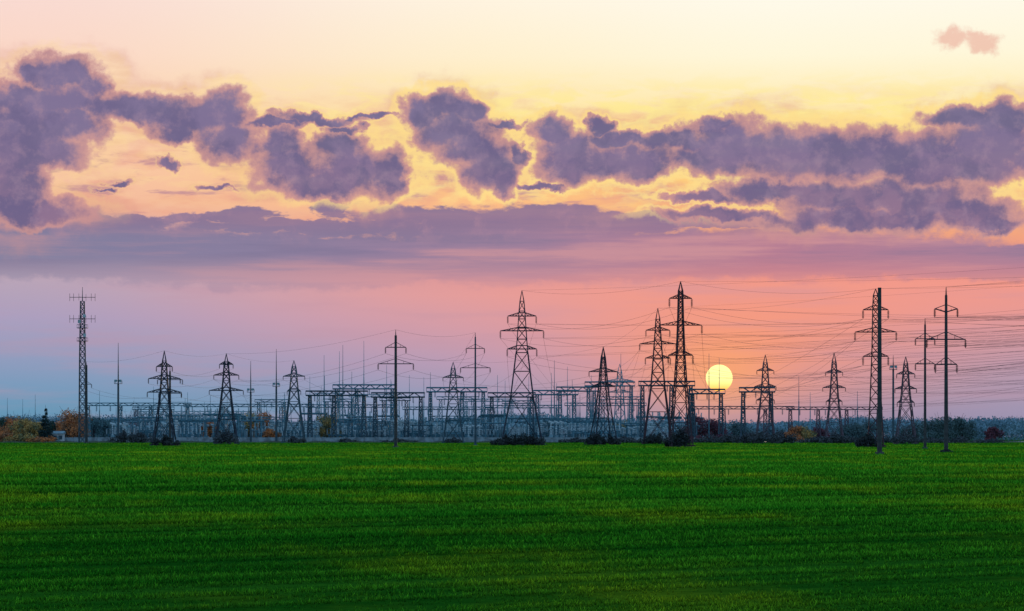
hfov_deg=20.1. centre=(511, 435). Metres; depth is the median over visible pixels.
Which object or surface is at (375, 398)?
switchyard gantry
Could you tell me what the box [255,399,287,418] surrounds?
switchyard gantry
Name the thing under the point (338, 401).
switchyard gantry
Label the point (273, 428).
disconnector
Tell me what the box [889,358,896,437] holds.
lightning mast
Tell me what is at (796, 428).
tree
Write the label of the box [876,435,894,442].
bush
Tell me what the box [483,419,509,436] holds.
busbar support
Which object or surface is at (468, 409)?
switchyard gantry
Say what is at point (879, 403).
utility pole
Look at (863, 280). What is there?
power line
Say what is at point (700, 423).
tree
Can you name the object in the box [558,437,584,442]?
bush
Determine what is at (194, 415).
busbar support
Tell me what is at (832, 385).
power line
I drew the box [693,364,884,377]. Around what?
power line
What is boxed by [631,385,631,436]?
lightning mast
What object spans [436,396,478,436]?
switchyard gantry
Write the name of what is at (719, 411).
switchyard gantry
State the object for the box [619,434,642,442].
bush
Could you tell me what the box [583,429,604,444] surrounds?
bush
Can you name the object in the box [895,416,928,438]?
tree
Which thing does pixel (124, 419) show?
busbar support
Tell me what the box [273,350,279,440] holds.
lightning mast
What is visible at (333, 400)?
switchyard gantry
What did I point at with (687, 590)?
ground
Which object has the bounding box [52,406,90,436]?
tree
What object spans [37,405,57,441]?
spruce tree
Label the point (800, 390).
power line
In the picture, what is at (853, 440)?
bush
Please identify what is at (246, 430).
current transformer
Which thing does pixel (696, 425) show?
busbar support
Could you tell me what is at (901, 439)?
bush
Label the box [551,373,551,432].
lightning mast
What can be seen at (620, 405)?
switchyard gantry
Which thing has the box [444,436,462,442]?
bush
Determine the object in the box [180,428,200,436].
disconnector
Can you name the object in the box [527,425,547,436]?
disconnector
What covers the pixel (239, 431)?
power transformer
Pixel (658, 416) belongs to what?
busbar support
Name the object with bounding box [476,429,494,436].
disconnector
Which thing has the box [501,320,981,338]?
power line
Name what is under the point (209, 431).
tree
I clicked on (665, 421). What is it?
current transformer
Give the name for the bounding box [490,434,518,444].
bush
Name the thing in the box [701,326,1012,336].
power line
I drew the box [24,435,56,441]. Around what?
bush
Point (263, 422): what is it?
switchyard gantry
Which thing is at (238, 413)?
busbar support
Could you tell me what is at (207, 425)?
circuit breaker
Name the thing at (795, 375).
power line
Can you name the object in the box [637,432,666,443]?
bush
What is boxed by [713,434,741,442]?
bush
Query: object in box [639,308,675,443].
electricity pylon
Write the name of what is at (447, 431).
disconnector
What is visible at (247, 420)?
busbar support
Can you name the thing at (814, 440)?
bush
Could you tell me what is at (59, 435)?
service building
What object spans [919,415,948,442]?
tree
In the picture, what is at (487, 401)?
switchyard gantry
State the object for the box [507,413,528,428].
busbar support
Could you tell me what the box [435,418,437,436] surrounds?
current transformer
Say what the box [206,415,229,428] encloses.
busbar support
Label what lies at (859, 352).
power line
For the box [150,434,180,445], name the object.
bush
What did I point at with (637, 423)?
busbar support
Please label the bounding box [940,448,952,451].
bush
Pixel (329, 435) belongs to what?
disconnector
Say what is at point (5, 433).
bush
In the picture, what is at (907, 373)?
electricity pylon
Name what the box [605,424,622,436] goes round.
power transformer
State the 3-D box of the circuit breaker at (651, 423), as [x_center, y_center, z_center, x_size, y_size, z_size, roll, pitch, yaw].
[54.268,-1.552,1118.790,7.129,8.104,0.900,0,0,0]
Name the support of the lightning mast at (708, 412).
on the switchyard ground
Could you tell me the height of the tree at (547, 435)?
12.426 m
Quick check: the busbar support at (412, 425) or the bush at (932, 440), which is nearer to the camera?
the bush at (932, 440)
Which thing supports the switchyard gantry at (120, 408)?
on the switchyard ground
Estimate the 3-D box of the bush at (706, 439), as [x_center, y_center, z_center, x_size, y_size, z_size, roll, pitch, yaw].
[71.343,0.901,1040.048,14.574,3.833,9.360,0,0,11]
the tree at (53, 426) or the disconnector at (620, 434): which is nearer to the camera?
the tree at (53, 426)
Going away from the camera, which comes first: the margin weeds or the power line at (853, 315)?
the power line at (853, 315)
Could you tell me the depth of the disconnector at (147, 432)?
1099.62 m
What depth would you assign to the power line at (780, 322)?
630.88 m
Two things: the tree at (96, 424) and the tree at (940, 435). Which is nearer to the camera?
the tree at (940, 435)
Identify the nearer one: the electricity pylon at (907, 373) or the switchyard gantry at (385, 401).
the electricity pylon at (907, 373)
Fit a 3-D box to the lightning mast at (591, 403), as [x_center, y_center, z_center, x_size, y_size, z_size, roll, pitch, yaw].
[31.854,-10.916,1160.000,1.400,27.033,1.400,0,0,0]
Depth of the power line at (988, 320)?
611.27 m
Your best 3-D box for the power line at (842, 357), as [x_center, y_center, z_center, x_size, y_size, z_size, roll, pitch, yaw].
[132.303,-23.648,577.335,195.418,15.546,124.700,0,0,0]
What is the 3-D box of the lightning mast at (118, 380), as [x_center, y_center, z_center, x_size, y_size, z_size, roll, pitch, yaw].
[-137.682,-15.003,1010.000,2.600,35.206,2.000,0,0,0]
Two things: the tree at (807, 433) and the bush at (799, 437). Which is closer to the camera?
the bush at (799, 437)
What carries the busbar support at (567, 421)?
on the switchyard ground
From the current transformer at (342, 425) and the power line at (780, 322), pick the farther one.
the current transformer at (342, 425)
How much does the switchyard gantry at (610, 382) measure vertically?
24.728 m
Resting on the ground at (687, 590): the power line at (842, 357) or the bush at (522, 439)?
the bush at (522, 439)
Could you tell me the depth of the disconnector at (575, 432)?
1088.26 m
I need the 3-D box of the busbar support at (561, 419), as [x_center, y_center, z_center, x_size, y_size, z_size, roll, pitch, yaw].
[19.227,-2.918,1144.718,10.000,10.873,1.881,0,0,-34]
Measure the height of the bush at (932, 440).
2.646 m
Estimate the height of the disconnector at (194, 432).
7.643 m
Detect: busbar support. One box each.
[109,415,135,433]
[130,418,154,429]
[137,412,163,436]
[164,410,190,436]
[178,416,200,436]
[180,410,202,436]
[195,416,221,436]
[202,408,224,436]
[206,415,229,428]
[214,408,240,436]
[222,410,245,436]
[233,413,257,436]
[239,416,263,436]
[302,407,327,430]
[337,415,360,436]
[346,411,372,436]
[378,411,399,434]
[410,421,431,436]
[478,411,503,429]
[481,409,505,433]
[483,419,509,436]
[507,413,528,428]
[514,417,537,430]
[550,415,569,424]
[564,419,589,436]
[585,412,588,436]
[614,419,639,436]
[625,421,643,436]
[636,411,659,419]
[655,412,681,428]
[674,422,698,435]
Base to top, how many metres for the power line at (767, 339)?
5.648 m
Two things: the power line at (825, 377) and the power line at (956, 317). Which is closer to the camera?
the power line at (956, 317)
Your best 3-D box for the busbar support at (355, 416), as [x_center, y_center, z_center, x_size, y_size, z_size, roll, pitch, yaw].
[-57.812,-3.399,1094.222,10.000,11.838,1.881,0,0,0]
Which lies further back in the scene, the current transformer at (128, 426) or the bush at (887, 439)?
the current transformer at (128, 426)
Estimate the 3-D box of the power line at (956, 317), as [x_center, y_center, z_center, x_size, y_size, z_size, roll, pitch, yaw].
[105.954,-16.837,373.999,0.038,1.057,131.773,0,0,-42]
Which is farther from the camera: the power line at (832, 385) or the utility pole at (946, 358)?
the power line at (832, 385)
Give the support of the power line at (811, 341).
hanging from the electricity pylon at (605, 379)
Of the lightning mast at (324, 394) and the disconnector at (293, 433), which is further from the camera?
the lightning mast at (324, 394)
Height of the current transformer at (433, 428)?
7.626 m
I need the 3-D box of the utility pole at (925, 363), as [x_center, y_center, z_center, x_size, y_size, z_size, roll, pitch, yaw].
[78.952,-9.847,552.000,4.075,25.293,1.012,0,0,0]
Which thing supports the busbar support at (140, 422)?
on the switchyard ground
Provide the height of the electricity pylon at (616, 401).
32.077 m
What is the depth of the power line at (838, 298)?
783.09 m
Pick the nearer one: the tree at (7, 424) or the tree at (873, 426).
the tree at (7, 424)
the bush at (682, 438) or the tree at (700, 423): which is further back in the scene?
the tree at (700, 423)
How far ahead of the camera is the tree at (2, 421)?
1087.79 m
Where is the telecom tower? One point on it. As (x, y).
(84, 337)
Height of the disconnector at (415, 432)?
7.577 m
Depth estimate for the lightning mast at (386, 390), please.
1179.89 m
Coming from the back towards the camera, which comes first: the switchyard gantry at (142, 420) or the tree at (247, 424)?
the tree at (247, 424)
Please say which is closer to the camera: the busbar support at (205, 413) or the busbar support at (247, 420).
the busbar support at (247, 420)
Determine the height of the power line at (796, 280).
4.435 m
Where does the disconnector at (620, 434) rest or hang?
on the switchyard ground
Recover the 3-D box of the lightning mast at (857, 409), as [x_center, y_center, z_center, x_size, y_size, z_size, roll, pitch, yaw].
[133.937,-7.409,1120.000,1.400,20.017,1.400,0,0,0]
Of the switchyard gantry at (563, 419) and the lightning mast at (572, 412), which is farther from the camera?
the switchyard gantry at (563, 419)
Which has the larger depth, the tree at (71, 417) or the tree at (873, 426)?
the tree at (873, 426)
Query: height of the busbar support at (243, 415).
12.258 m
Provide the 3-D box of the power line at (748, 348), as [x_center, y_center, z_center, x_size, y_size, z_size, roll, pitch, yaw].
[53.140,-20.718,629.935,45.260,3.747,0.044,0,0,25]
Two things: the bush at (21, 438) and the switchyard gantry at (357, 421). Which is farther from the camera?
the switchyard gantry at (357, 421)
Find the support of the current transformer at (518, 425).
on the switchyard ground
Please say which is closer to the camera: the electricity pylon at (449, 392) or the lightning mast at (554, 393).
the electricity pylon at (449, 392)
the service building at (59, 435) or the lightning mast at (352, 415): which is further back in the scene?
the lightning mast at (352, 415)
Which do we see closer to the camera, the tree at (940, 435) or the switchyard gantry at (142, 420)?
the tree at (940, 435)
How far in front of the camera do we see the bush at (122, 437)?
1004.71 m
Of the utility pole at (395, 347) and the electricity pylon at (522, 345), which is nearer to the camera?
the utility pole at (395, 347)
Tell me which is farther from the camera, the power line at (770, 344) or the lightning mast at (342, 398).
the lightning mast at (342, 398)
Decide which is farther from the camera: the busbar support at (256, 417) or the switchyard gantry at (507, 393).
the switchyard gantry at (507, 393)
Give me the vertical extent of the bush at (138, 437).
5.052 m
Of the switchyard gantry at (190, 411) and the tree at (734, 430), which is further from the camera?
the switchyard gantry at (190, 411)
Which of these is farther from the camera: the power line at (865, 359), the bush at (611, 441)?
the bush at (611, 441)
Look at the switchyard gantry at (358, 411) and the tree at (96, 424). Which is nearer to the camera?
the switchyard gantry at (358, 411)
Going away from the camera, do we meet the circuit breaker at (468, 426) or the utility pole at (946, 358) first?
the utility pole at (946, 358)
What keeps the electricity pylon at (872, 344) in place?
on the ground at (687, 590)
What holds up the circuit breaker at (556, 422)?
on the switchyard ground
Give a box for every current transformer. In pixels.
[122,425,135,435]
[241,429,253,436]
[332,423,343,436]
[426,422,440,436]
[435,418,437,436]
[464,422,473,436]
[510,423,522,435]
[511,424,525,435]
[558,422,571,436]
[653,420,666,435]
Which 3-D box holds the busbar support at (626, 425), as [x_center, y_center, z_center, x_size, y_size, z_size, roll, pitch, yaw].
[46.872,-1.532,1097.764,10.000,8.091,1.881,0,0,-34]
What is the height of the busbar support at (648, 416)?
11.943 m
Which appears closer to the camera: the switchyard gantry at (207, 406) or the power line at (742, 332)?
the power line at (742, 332)
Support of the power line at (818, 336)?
hanging from the electricity pylon at (682, 297)
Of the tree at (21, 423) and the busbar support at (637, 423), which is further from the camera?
the busbar support at (637, 423)
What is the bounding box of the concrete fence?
[65,437,694,441]
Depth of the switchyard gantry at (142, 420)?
1099.36 m
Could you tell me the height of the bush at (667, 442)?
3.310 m
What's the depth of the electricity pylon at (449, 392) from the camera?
988.56 m
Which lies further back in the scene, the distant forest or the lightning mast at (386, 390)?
the distant forest
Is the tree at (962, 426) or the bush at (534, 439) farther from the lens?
the tree at (962, 426)
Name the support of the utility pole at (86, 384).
on the ground at (687, 590)
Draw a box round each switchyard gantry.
[88,403,191,436]
[119,417,163,436]
[132,407,174,423]
[138,411,253,423]
[173,418,218,436]
[183,404,313,429]
[235,417,286,436]
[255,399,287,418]
[305,390,367,436]
[306,404,393,436]
[315,392,344,424]
[323,399,353,436]
[332,384,393,436]
[337,418,390,436]
[349,394,401,424]
[371,392,424,436]
[379,398,410,436]
[402,407,491,431]
[426,387,486,434]
[428,416,473,436]
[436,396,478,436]
[462,399,515,422]
[485,405,560,433]
[488,392,535,436]
[502,400,532,435]
[525,418,606,436]
[533,390,577,436]
[556,386,597,427]
[565,403,646,428]
[585,381,634,426]
[600,396,642,435]
[638,381,694,436]
[688,389,724,436]
[693,406,794,436]
[739,387,774,437]
[786,407,882,437]
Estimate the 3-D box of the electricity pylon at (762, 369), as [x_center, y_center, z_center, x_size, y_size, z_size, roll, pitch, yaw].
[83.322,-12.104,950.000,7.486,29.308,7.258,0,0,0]
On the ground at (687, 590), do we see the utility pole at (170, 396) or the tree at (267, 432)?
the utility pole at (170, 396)
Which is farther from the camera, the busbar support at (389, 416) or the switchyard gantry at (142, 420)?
the busbar support at (389, 416)
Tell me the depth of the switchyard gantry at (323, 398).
1219.37 m
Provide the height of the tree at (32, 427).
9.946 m
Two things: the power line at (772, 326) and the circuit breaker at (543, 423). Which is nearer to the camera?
the power line at (772, 326)
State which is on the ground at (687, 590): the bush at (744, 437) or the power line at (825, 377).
the bush at (744, 437)
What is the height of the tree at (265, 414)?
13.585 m
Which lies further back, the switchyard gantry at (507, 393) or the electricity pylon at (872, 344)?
the switchyard gantry at (507, 393)
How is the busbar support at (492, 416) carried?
on the switchyard ground
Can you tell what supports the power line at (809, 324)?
hanging from the electricity pylon at (522, 345)
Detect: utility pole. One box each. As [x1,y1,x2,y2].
[81,362,91,442]
[157,371,182,436]
[377,330,413,447]
[460,333,490,444]
[875,288,883,453]
[914,321,935,448]
[925,288,966,448]
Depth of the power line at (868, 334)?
608.40 m
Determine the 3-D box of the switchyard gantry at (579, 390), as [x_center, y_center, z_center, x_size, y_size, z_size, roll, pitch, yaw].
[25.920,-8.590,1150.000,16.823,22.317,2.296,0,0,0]
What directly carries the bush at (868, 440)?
on the ground at (687, 590)
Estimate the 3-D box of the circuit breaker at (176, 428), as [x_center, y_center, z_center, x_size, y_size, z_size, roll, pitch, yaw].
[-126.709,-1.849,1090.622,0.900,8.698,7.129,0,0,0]
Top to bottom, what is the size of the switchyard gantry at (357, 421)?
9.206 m
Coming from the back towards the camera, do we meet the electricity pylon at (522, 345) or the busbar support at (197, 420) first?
the busbar support at (197, 420)
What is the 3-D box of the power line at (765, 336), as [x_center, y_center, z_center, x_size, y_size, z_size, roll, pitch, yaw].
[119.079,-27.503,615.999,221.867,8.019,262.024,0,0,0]
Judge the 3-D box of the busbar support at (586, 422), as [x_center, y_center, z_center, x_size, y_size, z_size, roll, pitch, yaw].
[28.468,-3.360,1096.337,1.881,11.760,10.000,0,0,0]
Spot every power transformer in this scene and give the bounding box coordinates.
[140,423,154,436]
[230,425,247,436]
[364,423,376,436]
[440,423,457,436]
[492,424,508,436]
[567,423,582,436]
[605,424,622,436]
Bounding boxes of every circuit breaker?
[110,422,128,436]
[174,420,178,436]
[198,424,213,436]
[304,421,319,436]
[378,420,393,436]
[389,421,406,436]
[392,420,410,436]
[466,425,481,436]
[531,421,544,436]
[548,421,563,436]
[635,426,653,436]
[646,422,658,435]
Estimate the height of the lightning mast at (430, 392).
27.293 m
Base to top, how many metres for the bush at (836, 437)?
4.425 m
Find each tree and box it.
[0,415,13,429]
[0,416,25,434]
[8,414,40,441]
[23,421,43,441]
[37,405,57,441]
[47,419,71,436]
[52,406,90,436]
[65,413,91,436]
[82,414,104,436]
[99,417,115,436]
[124,407,144,433]
[201,422,220,436]
[242,411,259,435]
[249,408,273,436]
[262,425,281,436]
[315,410,341,436]
[534,414,549,436]
[681,413,707,437]
[703,418,731,437]
[727,419,754,436]
[784,423,803,436]
[797,424,816,439]
[811,425,830,437]
[834,414,870,437]
[851,413,876,437]
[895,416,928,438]
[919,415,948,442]
[930,413,960,438]
[948,413,978,441]
[984,426,1004,439]
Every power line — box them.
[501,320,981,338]
[513,325,1021,356]
[543,329,1020,356]
[544,326,1008,338]
[547,335,696,346]
[550,317,1006,324]
[556,267,1023,289]
[577,319,1010,324]
[589,372,1009,377]
[613,332,1010,346]
[616,380,1023,391]
[643,329,1023,350]
[643,341,854,358]
[647,365,853,377]
[648,319,861,342]
[652,336,1014,364]
[660,375,1016,390]
[669,364,859,377]
[670,287,999,307]
[671,307,939,315]
[672,337,853,348]
[676,309,860,326]
[682,334,1020,350]
[682,366,883,375]
[689,346,1023,363]
[690,331,1013,334]
[692,307,1000,319]
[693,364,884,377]
[695,338,1022,363]
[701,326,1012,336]
[708,311,884,323]
[710,334,1023,336]
[730,351,1020,363]
[732,277,1017,281]
[755,383,1015,390]
[801,384,1021,390]
[841,351,1012,352]
[913,319,1011,320]
[935,317,978,317]
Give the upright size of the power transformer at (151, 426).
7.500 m
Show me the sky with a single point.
(237, 178)
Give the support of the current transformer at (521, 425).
on the switchyard ground
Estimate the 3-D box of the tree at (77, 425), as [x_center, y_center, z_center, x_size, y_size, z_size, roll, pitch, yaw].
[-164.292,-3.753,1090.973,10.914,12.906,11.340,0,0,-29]
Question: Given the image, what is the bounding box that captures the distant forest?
[0,412,1023,440]
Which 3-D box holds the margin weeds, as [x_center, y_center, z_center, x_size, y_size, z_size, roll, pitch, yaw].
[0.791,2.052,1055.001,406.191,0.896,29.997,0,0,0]
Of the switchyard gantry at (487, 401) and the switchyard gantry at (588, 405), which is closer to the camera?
the switchyard gantry at (588, 405)
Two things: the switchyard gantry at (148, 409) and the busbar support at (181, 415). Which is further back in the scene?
the switchyard gantry at (148, 409)
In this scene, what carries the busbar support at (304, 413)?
on the switchyard ground
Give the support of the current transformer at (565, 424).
on the switchyard ground
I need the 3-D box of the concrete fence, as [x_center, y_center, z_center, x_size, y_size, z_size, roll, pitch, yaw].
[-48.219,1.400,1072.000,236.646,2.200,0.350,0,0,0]
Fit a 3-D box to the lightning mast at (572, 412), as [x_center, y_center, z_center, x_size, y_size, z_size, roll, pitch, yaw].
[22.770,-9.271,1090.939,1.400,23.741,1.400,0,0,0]
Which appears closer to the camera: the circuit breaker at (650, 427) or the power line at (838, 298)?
the power line at (838, 298)
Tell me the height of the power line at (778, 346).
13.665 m
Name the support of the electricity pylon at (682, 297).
on the ground at (687, 590)
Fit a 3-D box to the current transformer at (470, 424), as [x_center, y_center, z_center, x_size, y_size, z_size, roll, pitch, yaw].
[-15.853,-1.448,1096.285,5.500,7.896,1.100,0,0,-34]
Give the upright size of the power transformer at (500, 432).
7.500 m
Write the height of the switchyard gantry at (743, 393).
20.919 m
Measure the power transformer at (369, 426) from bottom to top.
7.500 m
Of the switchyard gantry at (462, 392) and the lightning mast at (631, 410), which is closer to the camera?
the switchyard gantry at (462, 392)
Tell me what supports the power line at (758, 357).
hanging from the electricity pylon at (652, 374)
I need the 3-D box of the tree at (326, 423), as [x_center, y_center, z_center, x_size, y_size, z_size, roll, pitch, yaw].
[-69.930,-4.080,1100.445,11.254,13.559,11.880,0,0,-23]
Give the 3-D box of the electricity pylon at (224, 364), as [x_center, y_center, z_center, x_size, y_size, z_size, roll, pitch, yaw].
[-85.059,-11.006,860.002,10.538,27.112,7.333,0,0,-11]
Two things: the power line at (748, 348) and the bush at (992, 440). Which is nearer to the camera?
the power line at (748, 348)
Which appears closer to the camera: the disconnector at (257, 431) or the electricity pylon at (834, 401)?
the electricity pylon at (834, 401)
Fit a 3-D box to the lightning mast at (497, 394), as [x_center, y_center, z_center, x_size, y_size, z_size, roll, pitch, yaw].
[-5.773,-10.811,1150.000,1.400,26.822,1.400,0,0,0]
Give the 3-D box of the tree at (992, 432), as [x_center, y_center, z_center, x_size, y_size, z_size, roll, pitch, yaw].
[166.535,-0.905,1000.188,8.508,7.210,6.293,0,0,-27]
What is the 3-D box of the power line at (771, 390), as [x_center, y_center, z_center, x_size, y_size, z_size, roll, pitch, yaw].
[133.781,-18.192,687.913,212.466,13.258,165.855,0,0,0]
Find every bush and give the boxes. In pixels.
[0,428,17,441]
[2,432,36,441]
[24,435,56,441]
[108,428,134,442]
[127,430,159,442]
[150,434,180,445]
[212,428,239,443]
[287,435,306,442]
[338,438,358,442]
[380,438,418,442]
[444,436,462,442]
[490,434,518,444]
[492,433,547,445]
[527,434,545,445]
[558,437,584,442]
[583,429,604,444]
[601,434,621,444]
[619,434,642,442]
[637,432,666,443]
[663,434,678,446]
[670,425,691,446]
[690,433,717,442]
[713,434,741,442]
[732,433,752,443]
[745,425,783,443]
[766,429,797,442]
[794,433,803,440]
[797,436,835,442]
[821,431,850,442]
[848,436,875,442]
[855,432,882,446]
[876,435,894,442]
[890,431,919,443]
[914,437,948,442]
[940,436,981,442]
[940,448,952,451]
[980,438,1004,442]
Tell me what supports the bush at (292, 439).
on the ground at (687, 590)
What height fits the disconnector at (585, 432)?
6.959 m
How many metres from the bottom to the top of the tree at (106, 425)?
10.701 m
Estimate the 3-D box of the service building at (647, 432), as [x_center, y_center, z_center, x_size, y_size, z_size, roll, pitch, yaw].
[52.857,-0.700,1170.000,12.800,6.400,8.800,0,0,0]
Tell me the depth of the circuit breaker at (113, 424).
1095.89 m
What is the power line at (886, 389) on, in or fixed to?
hanging from the electricity pylon at (762, 369)
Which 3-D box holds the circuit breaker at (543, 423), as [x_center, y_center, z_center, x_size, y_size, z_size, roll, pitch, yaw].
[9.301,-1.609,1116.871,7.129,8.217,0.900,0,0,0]
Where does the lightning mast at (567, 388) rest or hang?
on the switchyard ground
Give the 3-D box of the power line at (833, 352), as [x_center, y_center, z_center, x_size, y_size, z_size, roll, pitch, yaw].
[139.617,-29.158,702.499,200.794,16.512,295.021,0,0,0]
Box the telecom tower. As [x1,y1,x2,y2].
[69,287,94,442]
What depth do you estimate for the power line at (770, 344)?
674.27 m
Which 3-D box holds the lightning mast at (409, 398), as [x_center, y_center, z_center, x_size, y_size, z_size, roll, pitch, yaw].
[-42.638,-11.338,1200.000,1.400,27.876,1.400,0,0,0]
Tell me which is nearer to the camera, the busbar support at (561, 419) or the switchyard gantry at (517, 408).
the switchyard gantry at (517, 408)
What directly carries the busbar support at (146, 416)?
on the switchyard ground
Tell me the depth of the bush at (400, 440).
1043.38 m
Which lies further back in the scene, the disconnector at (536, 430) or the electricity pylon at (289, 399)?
the disconnector at (536, 430)
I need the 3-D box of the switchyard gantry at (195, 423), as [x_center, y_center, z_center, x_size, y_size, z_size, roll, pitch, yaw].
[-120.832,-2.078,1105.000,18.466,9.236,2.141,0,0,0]
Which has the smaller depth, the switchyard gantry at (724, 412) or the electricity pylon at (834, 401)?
the electricity pylon at (834, 401)
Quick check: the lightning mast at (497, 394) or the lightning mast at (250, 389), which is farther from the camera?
the lightning mast at (497, 394)
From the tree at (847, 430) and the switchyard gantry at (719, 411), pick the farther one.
the tree at (847, 430)
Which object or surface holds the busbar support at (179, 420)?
on the switchyard ground
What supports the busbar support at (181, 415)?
on the switchyard ground
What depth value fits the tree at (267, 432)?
1087.86 m
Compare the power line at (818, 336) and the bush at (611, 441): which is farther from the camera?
the bush at (611, 441)
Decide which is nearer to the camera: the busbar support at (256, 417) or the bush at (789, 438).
the bush at (789, 438)
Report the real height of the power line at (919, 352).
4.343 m
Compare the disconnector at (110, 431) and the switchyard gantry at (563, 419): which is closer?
the switchyard gantry at (563, 419)
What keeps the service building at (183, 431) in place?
on the switchyard ground
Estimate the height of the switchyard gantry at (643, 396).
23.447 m
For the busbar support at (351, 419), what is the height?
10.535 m
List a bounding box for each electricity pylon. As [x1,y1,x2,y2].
[147,351,181,445]
[209,354,243,443]
[281,361,306,442]
[441,362,464,442]
[500,291,544,444]
[588,347,619,444]
[608,364,633,426]
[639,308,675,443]
[658,281,702,446]
[754,355,775,442]
[822,353,845,442]
[854,289,896,446]
[893,356,916,443]
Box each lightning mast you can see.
[114,348,121,442]
[247,364,254,441]
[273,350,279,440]
[324,376,324,417]
[339,351,339,420]
[342,377,342,420]
[352,398,352,436]
[386,365,386,429]
[409,375,409,420]
[430,372,430,417]
[497,375,497,421]
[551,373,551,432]
[554,360,554,434]
[567,367,567,424]
[572,391,572,436]
[591,383,591,420]
[620,387,621,429]
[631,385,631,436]
[708,387,709,436]
[857,391,857,437]
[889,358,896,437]
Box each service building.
[52,431,65,440]
[164,426,196,436]
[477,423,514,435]
[630,426,657,435]
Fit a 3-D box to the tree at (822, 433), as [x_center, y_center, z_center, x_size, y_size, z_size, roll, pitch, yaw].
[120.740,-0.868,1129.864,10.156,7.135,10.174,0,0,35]
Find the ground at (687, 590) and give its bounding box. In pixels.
[0,437,1023,610]
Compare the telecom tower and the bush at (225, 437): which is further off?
the telecom tower
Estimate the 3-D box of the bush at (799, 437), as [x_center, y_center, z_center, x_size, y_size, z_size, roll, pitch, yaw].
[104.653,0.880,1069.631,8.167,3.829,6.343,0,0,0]
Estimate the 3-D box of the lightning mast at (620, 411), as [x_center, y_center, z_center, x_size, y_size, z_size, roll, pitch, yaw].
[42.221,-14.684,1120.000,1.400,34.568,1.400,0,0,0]
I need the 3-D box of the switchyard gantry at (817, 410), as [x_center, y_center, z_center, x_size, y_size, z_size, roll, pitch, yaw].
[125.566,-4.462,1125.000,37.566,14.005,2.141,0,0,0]
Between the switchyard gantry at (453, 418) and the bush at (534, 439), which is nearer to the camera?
the bush at (534, 439)
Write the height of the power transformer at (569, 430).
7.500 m
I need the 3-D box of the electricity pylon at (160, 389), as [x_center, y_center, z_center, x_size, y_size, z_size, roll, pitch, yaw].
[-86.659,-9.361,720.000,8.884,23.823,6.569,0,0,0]
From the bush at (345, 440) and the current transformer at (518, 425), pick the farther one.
the current transformer at (518, 425)
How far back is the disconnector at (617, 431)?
1086.69 m
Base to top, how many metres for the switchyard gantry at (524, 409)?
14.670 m
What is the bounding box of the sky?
[0,0,1023,436]
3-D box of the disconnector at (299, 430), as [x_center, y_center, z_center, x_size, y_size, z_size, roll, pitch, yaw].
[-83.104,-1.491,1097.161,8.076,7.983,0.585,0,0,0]
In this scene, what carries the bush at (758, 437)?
on the ground at (687, 590)
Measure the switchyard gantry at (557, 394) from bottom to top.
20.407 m
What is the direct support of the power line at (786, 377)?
attached to the electricity pylon at (872, 344)
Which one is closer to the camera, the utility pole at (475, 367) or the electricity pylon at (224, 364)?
the utility pole at (475, 367)
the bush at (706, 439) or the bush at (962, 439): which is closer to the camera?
the bush at (962, 439)
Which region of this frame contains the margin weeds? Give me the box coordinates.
[0,440,1023,442]
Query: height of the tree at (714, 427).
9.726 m
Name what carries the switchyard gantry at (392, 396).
on the switchyard ground
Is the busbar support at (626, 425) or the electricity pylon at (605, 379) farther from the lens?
the busbar support at (626, 425)
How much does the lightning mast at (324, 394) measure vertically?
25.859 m
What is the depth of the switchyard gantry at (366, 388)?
1149.18 m
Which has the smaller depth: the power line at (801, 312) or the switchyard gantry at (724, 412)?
the power line at (801, 312)
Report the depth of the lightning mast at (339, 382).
1169.88 m
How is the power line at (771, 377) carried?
hanging from the electricity pylon at (652, 374)
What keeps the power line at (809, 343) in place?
hanging from the electricity pylon at (652, 374)
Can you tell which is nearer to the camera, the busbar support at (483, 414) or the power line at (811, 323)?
the power line at (811, 323)
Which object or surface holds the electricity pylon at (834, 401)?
on the ground at (687, 590)
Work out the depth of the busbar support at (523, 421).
1130.15 m
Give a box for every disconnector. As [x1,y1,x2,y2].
[106,428,114,436]
[137,421,157,436]
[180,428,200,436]
[184,422,203,436]
[254,422,271,435]
[262,426,281,435]
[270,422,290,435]
[282,431,301,435]
[283,422,303,436]
[326,428,346,436]
[405,423,425,436]
[446,424,463,436]
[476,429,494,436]
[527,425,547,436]
[571,422,591,436]
[582,424,602,436]
[599,422,619,436]
[617,428,636,436]
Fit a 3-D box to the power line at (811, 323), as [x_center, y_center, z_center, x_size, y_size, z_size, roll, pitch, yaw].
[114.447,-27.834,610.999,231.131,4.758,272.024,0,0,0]
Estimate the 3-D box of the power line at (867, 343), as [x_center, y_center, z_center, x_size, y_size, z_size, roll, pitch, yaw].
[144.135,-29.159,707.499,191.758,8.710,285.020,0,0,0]
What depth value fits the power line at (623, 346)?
690.16 m

